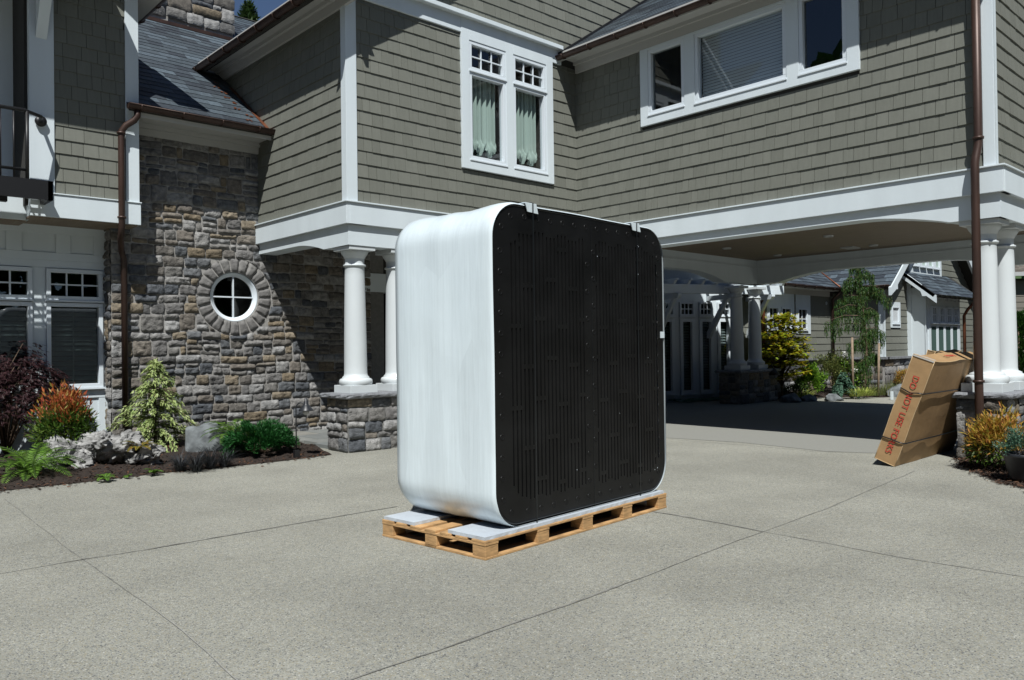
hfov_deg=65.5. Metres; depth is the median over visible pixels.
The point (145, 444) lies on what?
fern
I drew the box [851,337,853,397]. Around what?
garden stake
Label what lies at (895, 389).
boulder
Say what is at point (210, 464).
black grass
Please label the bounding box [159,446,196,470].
black grass
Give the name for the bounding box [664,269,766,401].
garden room
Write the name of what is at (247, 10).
pine tree
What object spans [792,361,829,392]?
green shrub
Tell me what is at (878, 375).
garden stake
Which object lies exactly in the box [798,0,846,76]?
window
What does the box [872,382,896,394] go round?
rush clump
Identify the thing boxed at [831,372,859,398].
blue conifer
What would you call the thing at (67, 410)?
nandina bush
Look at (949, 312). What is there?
transom window
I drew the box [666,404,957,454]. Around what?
carport slab
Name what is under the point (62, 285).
transom window
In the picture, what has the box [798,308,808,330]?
window
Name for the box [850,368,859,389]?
white rose
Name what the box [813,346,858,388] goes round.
olive shrub
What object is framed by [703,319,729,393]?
door
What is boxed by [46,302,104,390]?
window
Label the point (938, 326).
window
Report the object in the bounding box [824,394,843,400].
boulder
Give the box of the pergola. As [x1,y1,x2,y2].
[664,278,784,337]
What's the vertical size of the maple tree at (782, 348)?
2.262 m
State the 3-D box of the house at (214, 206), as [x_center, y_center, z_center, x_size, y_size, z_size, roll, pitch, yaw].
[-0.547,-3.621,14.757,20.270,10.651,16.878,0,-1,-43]
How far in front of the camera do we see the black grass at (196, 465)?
9.91 m
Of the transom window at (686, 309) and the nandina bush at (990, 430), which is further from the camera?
the transom window at (686, 309)
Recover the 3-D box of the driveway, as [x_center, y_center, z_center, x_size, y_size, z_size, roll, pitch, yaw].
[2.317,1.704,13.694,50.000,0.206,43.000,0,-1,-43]
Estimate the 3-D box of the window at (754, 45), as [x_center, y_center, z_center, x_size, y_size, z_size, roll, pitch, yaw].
[3.879,-4.474,12.803,0.945,1.220,1.990,0,-1,-43]
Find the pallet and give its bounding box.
[382,493,666,560]
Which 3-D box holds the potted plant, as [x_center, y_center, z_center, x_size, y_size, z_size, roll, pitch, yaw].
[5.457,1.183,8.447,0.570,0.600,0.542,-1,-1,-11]
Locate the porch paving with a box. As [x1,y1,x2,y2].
[293,429,327,448]
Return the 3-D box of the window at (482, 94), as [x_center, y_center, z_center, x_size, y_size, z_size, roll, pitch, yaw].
[-0.474,-3.736,13.613,0.849,1.495,0.266,0,-1,-43]
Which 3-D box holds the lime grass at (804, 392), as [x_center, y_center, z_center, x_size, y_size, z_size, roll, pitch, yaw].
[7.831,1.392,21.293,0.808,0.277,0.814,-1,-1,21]
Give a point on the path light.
(306, 408)
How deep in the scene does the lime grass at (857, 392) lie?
21.41 m
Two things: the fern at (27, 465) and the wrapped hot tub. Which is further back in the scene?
the fern at (27, 465)
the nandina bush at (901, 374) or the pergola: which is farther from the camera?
the nandina bush at (901, 374)
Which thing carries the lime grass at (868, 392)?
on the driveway
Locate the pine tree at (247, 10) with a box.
[236,0,260,20]
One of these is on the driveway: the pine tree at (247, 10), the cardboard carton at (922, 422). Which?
the cardboard carton at (922, 422)
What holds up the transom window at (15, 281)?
in the house at (214, 206)
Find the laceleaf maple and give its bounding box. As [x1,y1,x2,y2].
[0,340,97,453]
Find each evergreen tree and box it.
[1016,310,1023,372]
[1017,308,1023,369]
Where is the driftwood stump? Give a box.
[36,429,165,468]
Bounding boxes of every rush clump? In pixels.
[863,382,886,395]
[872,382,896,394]
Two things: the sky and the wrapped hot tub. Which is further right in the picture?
the wrapped hot tub
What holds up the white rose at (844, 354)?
on the planting bed at (822, 395)
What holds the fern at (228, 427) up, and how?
on the planting bed at (14, 481)
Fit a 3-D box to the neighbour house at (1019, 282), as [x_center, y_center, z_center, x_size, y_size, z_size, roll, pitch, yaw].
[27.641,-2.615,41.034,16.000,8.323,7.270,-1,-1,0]
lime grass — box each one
[796,389,814,396]
[848,386,866,396]
[857,386,875,395]
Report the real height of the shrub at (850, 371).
0.970 m
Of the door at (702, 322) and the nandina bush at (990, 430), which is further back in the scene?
the door at (702, 322)
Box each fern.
[0,442,84,482]
[95,473,115,480]
[120,440,159,451]
[143,468,163,472]
[201,418,260,444]
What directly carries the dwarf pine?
on the planting bed at (14, 481)
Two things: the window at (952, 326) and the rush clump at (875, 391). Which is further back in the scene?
the window at (952, 326)
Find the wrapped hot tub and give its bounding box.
[395,202,665,526]
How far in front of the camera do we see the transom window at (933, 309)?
25.48 m
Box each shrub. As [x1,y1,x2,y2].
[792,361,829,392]
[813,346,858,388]
[831,359,865,389]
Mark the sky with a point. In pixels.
(264, 7)
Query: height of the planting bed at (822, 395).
0.141 m
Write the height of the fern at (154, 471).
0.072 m
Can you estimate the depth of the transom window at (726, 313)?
21.99 m
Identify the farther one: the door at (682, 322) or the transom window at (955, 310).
the transom window at (955, 310)
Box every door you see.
[664,318,676,395]
[664,319,696,394]
[683,319,714,393]
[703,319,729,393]
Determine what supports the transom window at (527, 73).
in the house at (214, 206)
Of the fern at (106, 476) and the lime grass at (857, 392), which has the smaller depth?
the fern at (106, 476)
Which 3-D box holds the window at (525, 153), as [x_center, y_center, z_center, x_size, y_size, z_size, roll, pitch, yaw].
[0.027,-3.748,14.541,1.200,1.545,0.945,0,-1,-43]
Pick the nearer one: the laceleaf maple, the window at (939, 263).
the laceleaf maple
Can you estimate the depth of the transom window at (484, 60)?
13.60 m
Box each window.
[0,266,33,300]
[0,301,33,392]
[45,268,103,302]
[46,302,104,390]
[210,272,257,321]
[469,40,506,85]
[470,71,507,166]
[473,84,548,174]
[513,54,546,97]
[647,38,723,116]
[664,302,674,316]
[679,302,695,316]
[694,3,786,104]
[698,302,713,316]
[716,302,729,316]
[768,306,778,329]
[781,307,791,330]
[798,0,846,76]
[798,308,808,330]
[892,306,900,324]
[927,262,934,268]
[930,306,938,323]
[931,326,936,349]
[934,261,941,269]
[938,306,946,323]
[938,326,944,350]
[945,307,952,324]
[945,326,951,349]
[952,307,959,324]
[952,326,957,346]
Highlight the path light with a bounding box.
[293,398,313,457]
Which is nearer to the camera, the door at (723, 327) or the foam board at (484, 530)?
the foam board at (484, 530)
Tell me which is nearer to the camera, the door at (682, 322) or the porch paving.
the porch paving
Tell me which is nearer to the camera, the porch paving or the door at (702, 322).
the porch paving
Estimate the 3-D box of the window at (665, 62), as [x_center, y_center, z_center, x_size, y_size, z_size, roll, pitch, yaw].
[2.938,-4.461,13.819,0.945,1.200,1.120,0,-1,-43]
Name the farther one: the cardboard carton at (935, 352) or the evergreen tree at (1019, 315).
the evergreen tree at (1019, 315)
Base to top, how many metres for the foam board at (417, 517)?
0.024 m
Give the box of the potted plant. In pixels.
[992,425,1023,480]
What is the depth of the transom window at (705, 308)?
21.77 m
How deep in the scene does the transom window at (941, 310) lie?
26.00 m
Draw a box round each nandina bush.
[23,379,98,453]
[894,369,906,383]
[959,401,1023,469]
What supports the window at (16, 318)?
in the house at (214, 206)
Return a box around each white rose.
[837,351,849,376]
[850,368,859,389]
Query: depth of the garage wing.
25.09 m
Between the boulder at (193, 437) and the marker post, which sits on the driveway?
the marker post
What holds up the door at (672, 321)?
in the garden room
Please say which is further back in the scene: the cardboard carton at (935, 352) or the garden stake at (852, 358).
the garden stake at (852, 358)
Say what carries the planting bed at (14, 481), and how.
on the driveway
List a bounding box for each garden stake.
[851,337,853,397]
[877,343,879,396]
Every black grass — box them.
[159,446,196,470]
[169,448,219,470]
[188,445,228,467]
[204,445,243,465]
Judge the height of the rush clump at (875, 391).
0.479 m
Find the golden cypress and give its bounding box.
[106,359,196,451]
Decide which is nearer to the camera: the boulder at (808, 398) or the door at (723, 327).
the boulder at (808, 398)
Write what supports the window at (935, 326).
in the garage wing
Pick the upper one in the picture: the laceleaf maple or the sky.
the sky
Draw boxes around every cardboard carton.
[874,352,972,466]
[926,349,960,354]
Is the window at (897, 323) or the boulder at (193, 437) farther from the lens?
the window at (897, 323)
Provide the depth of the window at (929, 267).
26.67 m
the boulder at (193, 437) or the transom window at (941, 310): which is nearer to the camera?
the boulder at (193, 437)
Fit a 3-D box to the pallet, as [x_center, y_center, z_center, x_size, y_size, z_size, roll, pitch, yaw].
[0.195,1.499,6.900,1.165,0.134,2.400,-1,-1,43]
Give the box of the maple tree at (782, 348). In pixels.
[761,312,816,394]
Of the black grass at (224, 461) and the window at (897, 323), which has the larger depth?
the window at (897, 323)
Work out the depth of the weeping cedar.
22.39 m
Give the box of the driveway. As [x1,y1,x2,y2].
[0,397,1023,679]
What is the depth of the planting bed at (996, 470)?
9.13 m
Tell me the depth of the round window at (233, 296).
13.59 m
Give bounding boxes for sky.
[233,0,286,19]
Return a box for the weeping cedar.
[823,268,892,391]
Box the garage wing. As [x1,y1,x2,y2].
[760,261,972,391]
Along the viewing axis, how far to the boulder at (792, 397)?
20.49 m
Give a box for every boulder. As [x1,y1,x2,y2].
[185,422,225,451]
[779,393,801,402]
[800,394,816,401]
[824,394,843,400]
[886,384,901,396]
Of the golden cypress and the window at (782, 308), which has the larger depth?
the window at (782, 308)
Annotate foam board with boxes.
[384,508,456,525]
[448,490,663,540]
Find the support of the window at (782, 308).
in the garage wing
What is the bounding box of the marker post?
[890,391,893,399]
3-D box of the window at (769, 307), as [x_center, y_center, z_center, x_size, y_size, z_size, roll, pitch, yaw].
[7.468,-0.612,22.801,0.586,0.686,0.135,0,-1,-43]
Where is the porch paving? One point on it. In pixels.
(318, 438)
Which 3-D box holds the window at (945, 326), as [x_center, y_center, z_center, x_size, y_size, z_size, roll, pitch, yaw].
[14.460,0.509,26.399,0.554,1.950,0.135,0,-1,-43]
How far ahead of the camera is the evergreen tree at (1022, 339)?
30.18 m
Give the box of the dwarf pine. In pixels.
[220,417,300,456]
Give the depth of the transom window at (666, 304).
21.34 m
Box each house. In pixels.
[0,0,1023,460]
[1015,265,1023,369]
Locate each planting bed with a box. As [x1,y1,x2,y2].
[0,440,331,489]
[777,387,887,398]
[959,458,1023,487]

